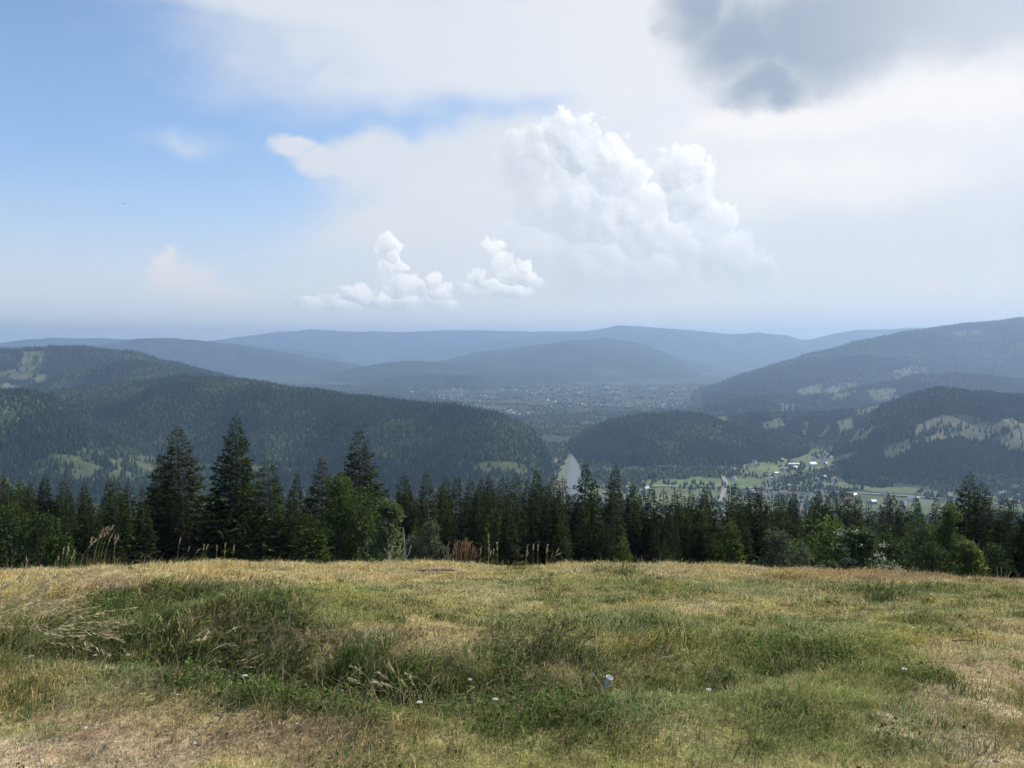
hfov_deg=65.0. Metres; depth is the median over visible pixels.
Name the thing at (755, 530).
spruce tree
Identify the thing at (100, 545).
reed clump
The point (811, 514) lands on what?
spruce tree
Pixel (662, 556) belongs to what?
young spruce
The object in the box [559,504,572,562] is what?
spruce tree
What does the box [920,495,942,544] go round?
spruce tree
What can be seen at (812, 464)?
barn
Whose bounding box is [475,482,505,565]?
spruce tree
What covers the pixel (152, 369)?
forest
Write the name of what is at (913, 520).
spruce tree
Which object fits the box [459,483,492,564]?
spruce tree
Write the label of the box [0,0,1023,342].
sky
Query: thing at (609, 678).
plastic cup
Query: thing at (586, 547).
spruce tree
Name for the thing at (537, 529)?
spruce tree
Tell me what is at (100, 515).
spruce tree
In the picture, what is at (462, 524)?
spruce tree
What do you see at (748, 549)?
spruce tree
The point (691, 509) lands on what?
spruce tree
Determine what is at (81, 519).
spruce tree
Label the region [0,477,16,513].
spruce tree
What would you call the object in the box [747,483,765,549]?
spruce tree
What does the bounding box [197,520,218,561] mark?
spruce tree
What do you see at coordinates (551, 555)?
reed clump
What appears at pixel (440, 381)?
hill
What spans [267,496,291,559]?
spruce tree
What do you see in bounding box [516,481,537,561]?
spruce tree
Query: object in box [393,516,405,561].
spruce tree
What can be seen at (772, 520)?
spruce tree
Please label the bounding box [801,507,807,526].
spruce tree
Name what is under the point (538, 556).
spruce tree
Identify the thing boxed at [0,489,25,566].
spruce tree
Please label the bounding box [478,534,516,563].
reed clump
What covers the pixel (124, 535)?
spruce tree
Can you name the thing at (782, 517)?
spruce tree
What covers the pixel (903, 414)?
forest
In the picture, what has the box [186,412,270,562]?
spruce tree
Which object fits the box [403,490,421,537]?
spruce tree
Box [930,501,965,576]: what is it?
broadleaf tree
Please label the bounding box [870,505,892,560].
spruce tree
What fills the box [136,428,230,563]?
spruce tree
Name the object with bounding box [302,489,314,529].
spruce tree
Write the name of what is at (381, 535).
spruce tree
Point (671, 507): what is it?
spruce tree
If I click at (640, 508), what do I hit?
spruce tree
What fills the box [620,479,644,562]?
spruce tree
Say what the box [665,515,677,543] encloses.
spruce tree
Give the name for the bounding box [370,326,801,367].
hill
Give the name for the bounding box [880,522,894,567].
spruce tree
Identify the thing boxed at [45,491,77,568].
spruce tree
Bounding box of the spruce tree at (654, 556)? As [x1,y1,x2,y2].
[646,522,660,564]
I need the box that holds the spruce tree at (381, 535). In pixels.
[371,500,398,551]
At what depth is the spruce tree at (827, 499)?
77.37 m
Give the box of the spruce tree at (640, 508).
[632,500,645,561]
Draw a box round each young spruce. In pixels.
[288,509,336,564]
[613,531,634,563]
[658,535,671,562]
[702,527,727,564]
[711,515,747,565]
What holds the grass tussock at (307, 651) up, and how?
on the meadow
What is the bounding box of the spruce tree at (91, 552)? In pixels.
[75,510,108,567]
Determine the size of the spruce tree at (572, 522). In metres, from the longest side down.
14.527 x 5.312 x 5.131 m
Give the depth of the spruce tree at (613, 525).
58.62 m
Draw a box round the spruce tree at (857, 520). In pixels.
[851,510,873,559]
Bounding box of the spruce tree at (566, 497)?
[554,476,574,534]
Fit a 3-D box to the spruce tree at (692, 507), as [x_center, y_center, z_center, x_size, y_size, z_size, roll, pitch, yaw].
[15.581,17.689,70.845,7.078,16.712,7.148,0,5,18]
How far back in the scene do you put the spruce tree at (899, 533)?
70.19 m
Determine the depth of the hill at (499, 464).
1699.78 m
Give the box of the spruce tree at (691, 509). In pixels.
[686,497,694,520]
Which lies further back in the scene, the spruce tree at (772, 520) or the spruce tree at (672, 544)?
the spruce tree at (772, 520)
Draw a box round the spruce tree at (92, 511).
[75,492,111,562]
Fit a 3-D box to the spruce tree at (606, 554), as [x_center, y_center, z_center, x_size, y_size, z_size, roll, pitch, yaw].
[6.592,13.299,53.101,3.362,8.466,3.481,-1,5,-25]
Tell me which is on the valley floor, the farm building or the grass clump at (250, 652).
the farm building
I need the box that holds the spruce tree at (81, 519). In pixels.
[71,483,102,563]
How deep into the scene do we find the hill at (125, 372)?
2770.95 m
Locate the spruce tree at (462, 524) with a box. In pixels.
[454,506,474,561]
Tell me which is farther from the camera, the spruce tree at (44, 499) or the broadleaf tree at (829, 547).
the spruce tree at (44, 499)
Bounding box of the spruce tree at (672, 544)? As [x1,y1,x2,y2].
[658,513,685,563]
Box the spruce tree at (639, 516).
[624,484,646,555]
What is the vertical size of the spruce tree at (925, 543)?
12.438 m
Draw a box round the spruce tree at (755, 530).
[748,486,771,564]
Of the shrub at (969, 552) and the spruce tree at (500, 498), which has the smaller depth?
the shrub at (969, 552)
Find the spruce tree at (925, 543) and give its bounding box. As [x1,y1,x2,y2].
[912,525,934,570]
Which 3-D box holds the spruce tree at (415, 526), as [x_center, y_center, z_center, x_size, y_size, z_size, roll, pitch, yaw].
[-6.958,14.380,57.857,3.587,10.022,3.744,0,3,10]
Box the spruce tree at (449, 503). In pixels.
[430,477,458,537]
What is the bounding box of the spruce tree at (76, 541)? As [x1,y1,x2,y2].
[58,492,83,568]
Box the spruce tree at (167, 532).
[157,501,185,563]
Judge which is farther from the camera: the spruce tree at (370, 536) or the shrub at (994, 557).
the spruce tree at (370, 536)
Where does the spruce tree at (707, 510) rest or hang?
on the valley floor
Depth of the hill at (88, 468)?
1416.40 m
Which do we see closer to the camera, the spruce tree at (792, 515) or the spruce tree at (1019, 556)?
the spruce tree at (1019, 556)
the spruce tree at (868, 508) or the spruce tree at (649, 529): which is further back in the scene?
the spruce tree at (868, 508)
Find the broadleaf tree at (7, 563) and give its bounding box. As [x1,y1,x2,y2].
[0,501,48,570]
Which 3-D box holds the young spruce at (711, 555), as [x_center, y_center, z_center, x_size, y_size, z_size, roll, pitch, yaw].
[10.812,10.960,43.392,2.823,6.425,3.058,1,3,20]
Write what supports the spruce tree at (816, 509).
on the valley floor
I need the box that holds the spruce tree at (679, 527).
[670,504,697,561]
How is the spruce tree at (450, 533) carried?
on the valley floor
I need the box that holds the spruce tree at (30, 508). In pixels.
[17,493,45,563]
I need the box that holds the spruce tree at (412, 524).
[406,504,429,538]
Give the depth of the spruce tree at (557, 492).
76.94 m
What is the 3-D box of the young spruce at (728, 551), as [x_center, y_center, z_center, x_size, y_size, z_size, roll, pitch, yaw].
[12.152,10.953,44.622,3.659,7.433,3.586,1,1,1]
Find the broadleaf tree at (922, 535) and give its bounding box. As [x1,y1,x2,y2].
[899,512,950,571]
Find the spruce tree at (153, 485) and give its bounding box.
[121,451,185,564]
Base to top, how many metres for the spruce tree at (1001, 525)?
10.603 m
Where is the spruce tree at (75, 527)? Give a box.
[65,514,83,566]
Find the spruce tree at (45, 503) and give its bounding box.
[31,483,54,529]
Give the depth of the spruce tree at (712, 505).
71.07 m
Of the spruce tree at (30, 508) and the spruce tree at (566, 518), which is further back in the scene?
the spruce tree at (566, 518)
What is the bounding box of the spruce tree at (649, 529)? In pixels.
[636,511,660,563]
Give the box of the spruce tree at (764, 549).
[757,526,774,565]
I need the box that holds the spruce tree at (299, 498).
[286,474,310,556]
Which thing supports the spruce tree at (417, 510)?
on the valley floor
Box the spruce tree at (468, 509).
[452,480,486,559]
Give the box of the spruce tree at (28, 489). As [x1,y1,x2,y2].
[24,480,37,516]
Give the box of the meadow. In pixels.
[0,564,1023,767]
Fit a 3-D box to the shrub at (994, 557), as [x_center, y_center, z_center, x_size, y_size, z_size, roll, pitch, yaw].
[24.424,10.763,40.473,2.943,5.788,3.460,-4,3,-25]
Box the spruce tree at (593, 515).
[567,461,605,562]
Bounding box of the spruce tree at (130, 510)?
[116,481,140,565]
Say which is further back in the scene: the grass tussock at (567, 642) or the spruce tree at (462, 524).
the spruce tree at (462, 524)
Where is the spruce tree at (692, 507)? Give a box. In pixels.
[681,492,699,557]
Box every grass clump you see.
[0,559,80,671]
[0,588,79,648]
[0,592,137,686]
[16,584,65,655]
[45,620,139,664]
[168,626,256,681]
[199,649,273,678]
[343,662,468,746]
[622,645,711,691]
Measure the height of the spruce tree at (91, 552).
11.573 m
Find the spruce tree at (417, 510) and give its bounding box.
[405,499,431,559]
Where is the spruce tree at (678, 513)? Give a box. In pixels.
[671,490,689,534]
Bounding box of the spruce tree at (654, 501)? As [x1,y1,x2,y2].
[640,481,661,556]
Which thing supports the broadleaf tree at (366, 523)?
on the valley floor
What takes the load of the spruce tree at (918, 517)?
on the valley floor
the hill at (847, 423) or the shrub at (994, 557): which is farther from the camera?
the hill at (847, 423)
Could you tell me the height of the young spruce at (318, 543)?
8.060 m
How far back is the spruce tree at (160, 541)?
62.21 m
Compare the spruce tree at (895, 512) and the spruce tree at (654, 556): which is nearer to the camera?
the spruce tree at (654, 556)
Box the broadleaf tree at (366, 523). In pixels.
[330,483,405,562]
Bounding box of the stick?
[951,638,982,641]
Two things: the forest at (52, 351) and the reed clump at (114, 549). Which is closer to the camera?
the reed clump at (114, 549)
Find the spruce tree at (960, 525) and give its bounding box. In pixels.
[918,471,996,575]
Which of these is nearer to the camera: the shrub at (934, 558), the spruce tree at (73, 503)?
the shrub at (934, 558)
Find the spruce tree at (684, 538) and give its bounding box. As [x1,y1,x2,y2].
[675,509,696,563]
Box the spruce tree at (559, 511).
[543,493,574,561]
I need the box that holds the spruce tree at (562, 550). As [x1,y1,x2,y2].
[546,517,570,564]
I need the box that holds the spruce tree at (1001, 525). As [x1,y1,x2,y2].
[984,495,1022,578]
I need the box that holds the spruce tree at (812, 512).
[801,496,825,534]
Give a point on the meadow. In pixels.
(104, 731)
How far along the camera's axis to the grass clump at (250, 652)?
8.96 m
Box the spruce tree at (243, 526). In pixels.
[231,490,261,560]
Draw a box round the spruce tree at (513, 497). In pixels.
[501,474,526,536]
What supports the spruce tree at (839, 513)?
on the valley floor
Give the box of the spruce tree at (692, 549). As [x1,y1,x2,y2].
[683,498,711,563]
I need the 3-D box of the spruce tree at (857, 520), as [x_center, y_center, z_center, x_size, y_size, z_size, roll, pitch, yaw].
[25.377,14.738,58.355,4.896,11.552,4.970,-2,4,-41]
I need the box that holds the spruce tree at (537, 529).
[530,497,554,564]
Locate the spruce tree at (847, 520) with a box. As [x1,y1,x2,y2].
[834,493,866,554]
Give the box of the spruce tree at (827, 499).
[820,495,833,547]
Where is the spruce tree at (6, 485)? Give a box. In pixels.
[0,474,13,505]
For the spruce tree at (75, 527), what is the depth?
69.34 m
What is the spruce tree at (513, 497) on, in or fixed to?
on the valley floor
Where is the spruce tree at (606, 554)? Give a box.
[598,523,618,562]
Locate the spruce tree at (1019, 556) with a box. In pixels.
[995,503,1023,578]
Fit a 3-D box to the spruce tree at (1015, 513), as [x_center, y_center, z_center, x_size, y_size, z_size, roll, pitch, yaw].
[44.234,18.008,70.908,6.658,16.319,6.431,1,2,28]
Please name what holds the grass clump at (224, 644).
on the meadow
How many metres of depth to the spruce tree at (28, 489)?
78.07 m
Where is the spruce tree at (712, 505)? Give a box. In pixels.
[703,484,721,533]
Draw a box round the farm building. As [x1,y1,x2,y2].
[787,463,799,465]
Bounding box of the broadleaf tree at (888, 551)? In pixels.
[866,531,918,572]
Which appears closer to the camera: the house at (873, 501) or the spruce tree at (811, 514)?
the spruce tree at (811, 514)
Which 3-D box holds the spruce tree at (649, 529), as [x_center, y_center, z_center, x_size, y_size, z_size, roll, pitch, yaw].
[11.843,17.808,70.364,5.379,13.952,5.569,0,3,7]
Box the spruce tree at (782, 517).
[768,497,793,559]
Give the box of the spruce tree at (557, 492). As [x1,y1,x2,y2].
[539,474,568,523]
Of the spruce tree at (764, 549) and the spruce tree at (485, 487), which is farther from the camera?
the spruce tree at (485, 487)
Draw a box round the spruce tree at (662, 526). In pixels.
[643,489,677,562]
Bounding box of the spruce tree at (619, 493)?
[592,462,631,554]
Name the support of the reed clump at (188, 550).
on the meadow
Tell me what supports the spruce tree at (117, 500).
on the valley floor
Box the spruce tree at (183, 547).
[164,491,201,563]
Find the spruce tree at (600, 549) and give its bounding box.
[595,527,609,562]
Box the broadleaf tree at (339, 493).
[313,472,367,562]
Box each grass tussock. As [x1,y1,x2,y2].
[251,636,325,686]
[490,622,586,667]
[505,561,532,569]
[527,617,596,667]
[606,559,641,575]
[848,580,904,603]
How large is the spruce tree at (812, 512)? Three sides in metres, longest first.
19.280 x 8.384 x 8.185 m
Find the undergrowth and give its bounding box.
[0,567,1023,767]
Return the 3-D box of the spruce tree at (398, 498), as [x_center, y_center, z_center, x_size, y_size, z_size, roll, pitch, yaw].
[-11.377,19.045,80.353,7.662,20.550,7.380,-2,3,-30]
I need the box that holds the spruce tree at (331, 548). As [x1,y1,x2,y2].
[324,496,348,553]
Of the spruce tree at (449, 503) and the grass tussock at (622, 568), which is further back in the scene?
the spruce tree at (449, 503)
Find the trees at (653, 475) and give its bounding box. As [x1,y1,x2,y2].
[267,384,1023,525]
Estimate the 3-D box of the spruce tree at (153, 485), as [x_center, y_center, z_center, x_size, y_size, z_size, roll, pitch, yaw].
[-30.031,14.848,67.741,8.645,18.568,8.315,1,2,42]
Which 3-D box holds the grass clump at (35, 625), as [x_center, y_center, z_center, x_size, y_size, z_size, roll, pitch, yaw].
[-5.725,2.867,9.866,0.594,0.900,0.963,-1,3,-13]
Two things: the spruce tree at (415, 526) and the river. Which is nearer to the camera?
the spruce tree at (415, 526)
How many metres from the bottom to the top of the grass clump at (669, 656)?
0.348 m
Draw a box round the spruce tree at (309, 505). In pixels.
[296,458,337,559]
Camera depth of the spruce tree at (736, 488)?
75.83 m
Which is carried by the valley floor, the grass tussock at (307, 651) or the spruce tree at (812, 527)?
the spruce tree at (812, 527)
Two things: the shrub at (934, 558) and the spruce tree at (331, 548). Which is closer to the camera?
the shrub at (934, 558)
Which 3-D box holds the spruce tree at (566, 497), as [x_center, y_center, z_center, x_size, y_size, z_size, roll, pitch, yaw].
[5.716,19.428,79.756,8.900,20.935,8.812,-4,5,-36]
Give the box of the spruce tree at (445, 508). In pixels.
[433,487,454,551]
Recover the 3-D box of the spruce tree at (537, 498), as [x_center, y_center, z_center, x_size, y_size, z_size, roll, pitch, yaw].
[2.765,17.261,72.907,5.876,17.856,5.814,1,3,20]
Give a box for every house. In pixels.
[869,499,876,503]
[906,496,915,500]
[939,497,946,501]
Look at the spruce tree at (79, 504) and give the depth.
79.52 m
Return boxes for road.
[607,485,1019,504]
[718,467,730,501]
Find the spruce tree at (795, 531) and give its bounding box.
[787,518,807,565]
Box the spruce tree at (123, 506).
[115,486,133,549]
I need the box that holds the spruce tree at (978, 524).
[959,480,1008,576]
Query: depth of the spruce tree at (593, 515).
70.10 m
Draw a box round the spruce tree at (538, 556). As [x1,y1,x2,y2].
[528,486,560,566]
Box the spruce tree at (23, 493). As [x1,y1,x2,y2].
[10,481,36,514]
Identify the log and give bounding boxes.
[419,567,456,570]
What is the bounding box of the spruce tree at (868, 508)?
[863,504,877,526]
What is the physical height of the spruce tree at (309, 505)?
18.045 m
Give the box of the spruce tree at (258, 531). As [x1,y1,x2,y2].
[240,459,295,562]
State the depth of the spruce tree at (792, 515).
79.86 m
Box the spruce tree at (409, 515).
[398,476,415,541]
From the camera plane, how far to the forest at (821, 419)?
2417.58 m
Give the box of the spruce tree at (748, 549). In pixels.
[726,501,755,565]
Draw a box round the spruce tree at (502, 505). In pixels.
[492,476,518,546]
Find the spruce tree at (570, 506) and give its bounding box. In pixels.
[565,491,574,518]
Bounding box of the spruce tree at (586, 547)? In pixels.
[569,497,598,563]
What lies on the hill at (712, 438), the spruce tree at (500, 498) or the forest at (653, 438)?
the forest at (653, 438)
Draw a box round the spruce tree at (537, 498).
[528,478,547,551]
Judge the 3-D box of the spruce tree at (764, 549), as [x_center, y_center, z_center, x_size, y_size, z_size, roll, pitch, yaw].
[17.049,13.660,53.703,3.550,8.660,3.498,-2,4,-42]
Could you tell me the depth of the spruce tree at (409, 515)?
75.03 m
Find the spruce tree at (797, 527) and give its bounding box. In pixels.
[793,516,805,547]
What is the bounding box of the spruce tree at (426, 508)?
[409,468,445,561]
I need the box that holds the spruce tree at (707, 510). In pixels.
[693,487,717,552]
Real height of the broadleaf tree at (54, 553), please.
6.830 m
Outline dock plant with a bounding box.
[445,537,482,562]
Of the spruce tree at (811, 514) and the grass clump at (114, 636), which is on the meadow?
the grass clump at (114, 636)
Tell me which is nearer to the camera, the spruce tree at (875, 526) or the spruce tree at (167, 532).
the spruce tree at (167, 532)
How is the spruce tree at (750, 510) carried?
on the valley floor
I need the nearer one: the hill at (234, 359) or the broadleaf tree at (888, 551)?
the broadleaf tree at (888, 551)
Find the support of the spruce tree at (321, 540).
on the valley floor
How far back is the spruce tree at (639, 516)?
71.69 m
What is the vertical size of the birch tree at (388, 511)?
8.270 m
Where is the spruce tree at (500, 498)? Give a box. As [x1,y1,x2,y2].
[495,486,506,535]
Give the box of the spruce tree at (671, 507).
[663,489,680,536]
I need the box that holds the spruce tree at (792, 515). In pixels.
[786,494,798,533]
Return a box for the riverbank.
[553,451,582,488]
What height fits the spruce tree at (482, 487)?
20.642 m
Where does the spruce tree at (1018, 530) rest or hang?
on the valley floor
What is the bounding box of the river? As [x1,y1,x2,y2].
[564,452,583,501]
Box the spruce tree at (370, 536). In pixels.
[355,505,378,561]
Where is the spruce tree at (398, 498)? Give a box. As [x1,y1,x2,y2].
[390,474,412,522]
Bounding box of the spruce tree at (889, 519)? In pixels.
[876,492,895,550]
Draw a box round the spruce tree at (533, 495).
[520,466,550,540]
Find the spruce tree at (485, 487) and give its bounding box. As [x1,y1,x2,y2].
[481,473,511,563]
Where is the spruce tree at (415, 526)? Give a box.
[405,517,426,560]
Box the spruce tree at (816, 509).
[807,489,831,554]
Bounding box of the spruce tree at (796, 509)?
[786,491,801,533]
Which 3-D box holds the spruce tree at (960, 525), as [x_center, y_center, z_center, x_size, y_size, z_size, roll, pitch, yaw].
[31.105,13.462,56.642,8.646,14.958,8.100,1,3,19]
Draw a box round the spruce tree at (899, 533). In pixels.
[890,500,915,557]
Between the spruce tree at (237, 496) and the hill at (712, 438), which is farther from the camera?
the hill at (712, 438)
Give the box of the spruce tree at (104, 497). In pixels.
[94,478,126,557]
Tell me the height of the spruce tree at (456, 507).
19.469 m
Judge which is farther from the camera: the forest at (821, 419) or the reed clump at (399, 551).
the forest at (821, 419)
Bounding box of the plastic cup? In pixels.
[604,675,612,688]
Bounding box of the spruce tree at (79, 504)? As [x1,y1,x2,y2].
[74,491,92,526]
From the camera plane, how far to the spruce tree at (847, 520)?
68.98 m
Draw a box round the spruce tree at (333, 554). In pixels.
[331,528,348,560]
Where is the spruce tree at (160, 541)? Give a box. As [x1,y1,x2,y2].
[153,507,186,561]
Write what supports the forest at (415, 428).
on the hill at (499, 464)
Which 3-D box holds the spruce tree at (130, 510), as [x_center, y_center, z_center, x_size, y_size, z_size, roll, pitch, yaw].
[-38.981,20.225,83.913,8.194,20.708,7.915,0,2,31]
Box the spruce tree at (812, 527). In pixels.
[803,515,822,566]
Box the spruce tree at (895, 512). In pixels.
[884,492,903,549]
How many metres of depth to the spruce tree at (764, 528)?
55.15 m
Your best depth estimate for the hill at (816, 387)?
4713.01 m
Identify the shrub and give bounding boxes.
[402,519,456,562]
[753,526,814,568]
[815,522,906,570]
[909,540,959,576]
[948,539,990,578]
[977,539,1016,578]
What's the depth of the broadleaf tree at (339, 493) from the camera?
50.14 m
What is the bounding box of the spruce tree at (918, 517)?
[910,505,924,541]
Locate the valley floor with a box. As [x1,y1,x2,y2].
[84,364,1023,536]
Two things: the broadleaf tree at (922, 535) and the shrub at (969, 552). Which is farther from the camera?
the broadleaf tree at (922, 535)
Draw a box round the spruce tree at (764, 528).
[752,514,770,564]
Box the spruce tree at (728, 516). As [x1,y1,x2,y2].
[722,508,734,557]
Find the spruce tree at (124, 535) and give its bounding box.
[93,478,143,566]
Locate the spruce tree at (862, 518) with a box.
[848,493,866,527]
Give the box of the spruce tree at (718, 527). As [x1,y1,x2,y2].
[704,502,730,561]
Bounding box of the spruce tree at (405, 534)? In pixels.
[397,514,407,546]
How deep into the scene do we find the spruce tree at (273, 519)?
69.78 m
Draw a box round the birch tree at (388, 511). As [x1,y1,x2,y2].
[356,497,407,562]
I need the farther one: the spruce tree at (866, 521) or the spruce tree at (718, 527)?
the spruce tree at (866, 521)
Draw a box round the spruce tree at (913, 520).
[889,494,925,567]
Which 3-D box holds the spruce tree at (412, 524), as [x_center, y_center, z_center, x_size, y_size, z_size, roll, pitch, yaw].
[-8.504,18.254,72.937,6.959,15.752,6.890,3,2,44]
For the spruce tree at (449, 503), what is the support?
on the valley floor
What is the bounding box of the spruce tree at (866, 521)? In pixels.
[864,514,874,558]
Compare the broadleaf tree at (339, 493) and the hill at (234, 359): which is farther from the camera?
the hill at (234, 359)
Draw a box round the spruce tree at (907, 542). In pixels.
[898,521,917,569]
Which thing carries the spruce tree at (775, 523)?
on the valley floor
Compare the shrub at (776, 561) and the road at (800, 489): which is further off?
the road at (800, 489)
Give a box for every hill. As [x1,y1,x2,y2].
[0,338,340,361]
[0,338,363,376]
[0,350,145,387]
[0,405,159,522]
[25,364,165,392]
[76,383,551,499]
[210,329,580,363]
[311,360,476,382]
[359,374,519,388]
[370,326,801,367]
[434,348,734,371]
[437,338,702,384]
[573,426,798,464]
[710,323,1023,411]
[717,405,878,436]
[739,328,921,367]
[824,376,1020,408]
[833,399,1023,482]
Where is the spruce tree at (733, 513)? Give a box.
[719,489,752,563]
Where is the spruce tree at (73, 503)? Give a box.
[44,477,81,559]
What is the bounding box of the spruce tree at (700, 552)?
[690,514,711,564]
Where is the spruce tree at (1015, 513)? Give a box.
[1005,500,1021,550]
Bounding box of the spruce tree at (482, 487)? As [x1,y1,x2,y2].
[471,477,487,536]
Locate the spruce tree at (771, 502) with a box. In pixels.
[768,497,776,517]
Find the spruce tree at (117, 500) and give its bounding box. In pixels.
[104,488,133,519]
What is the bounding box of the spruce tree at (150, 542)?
[130,483,162,564]
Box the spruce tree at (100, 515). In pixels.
[88,502,121,565]
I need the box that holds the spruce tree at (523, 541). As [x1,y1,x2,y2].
[505,496,534,565]
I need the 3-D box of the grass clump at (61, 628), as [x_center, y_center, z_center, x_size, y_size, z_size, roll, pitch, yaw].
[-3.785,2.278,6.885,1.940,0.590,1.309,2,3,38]
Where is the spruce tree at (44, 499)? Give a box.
[31,473,55,546]
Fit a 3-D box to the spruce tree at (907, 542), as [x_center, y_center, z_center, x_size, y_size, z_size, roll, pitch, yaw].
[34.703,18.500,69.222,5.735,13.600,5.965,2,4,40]
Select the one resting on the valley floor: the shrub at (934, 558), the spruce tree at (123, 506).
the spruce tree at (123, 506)
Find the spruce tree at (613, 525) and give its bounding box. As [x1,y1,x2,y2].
[592,486,632,560]
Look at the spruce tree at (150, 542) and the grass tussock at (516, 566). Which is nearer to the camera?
the grass tussock at (516, 566)
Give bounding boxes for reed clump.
[57,548,74,566]
[67,537,96,567]
[79,525,114,565]
[86,533,141,566]
[172,537,207,561]
[391,544,411,562]
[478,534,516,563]
[518,543,538,564]
[534,544,559,564]
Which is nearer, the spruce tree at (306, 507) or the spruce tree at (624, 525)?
the spruce tree at (624, 525)
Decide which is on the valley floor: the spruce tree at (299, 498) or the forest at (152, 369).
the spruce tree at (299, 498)
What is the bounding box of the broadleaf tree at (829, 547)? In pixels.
[783,514,862,567]
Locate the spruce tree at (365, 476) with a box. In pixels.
[330,427,399,545]
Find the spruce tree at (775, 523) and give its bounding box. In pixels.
[757,514,781,558]
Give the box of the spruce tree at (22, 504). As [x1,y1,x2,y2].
[7,486,29,550]
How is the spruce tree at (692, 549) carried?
on the valley floor
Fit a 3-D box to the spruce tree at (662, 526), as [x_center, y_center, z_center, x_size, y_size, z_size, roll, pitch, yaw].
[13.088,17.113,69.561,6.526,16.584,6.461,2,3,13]
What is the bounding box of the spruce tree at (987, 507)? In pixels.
[983,495,994,529]
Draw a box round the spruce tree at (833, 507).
[825,492,842,532]
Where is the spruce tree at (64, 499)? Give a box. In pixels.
[47,494,70,551]
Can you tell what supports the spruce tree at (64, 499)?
on the valley floor
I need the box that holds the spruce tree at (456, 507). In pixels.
[447,472,467,536]
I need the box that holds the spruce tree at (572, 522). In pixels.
[568,506,583,560]
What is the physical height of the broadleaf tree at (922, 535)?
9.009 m
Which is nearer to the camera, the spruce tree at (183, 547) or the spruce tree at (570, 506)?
the spruce tree at (183, 547)
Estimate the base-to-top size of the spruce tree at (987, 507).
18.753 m
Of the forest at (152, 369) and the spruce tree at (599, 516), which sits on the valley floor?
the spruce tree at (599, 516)
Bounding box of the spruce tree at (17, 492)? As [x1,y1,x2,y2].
[13,480,23,503]
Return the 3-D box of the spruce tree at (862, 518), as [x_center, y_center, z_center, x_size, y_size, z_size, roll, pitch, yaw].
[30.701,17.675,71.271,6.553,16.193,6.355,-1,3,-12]
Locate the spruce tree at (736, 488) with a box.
[724,482,750,544]
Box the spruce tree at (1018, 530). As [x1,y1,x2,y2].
[1013,519,1023,566]
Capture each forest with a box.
[0,344,288,387]
[0,386,177,518]
[6,358,287,392]
[45,373,554,517]
[568,409,811,466]
[700,316,1023,416]
[713,400,890,442]
[814,371,1023,410]
[831,385,1023,487]
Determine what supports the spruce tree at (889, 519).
on the valley floor
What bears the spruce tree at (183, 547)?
on the valley floor
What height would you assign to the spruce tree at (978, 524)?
12.299 m
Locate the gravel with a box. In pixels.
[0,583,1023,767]
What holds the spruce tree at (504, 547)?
on the valley floor
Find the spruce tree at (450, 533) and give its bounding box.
[440,510,463,562]
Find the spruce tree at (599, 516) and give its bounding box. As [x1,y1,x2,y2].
[587,476,603,555]
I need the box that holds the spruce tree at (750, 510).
[739,489,755,558]
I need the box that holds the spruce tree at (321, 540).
[309,517,330,560]
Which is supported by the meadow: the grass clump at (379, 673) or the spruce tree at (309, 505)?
the grass clump at (379, 673)
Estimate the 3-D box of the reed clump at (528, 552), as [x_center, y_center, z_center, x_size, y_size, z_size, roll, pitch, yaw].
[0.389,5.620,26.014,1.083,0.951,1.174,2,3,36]
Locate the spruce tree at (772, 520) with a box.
[755,494,794,555]
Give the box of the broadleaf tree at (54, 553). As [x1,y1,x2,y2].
[6,509,85,569]
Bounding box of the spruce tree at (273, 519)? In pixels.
[261,496,280,546]
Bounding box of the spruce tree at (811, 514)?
[799,503,820,548]
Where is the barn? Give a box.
[808,462,816,466]
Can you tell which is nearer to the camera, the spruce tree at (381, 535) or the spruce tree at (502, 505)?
the spruce tree at (381, 535)
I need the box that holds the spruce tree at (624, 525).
[601,491,632,558]
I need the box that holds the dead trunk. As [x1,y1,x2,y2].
[402,527,411,560]
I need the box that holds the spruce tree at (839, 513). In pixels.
[833,487,852,555]
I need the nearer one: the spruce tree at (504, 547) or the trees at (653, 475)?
the spruce tree at (504, 547)
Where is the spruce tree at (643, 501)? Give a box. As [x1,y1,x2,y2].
[640,492,647,514]
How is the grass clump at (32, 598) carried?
on the meadow
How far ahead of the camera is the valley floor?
2582.92 m
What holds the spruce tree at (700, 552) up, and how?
on the valley floor
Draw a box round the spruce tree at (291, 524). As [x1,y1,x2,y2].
[274,486,307,562]
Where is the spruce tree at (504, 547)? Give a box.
[493,497,529,566]

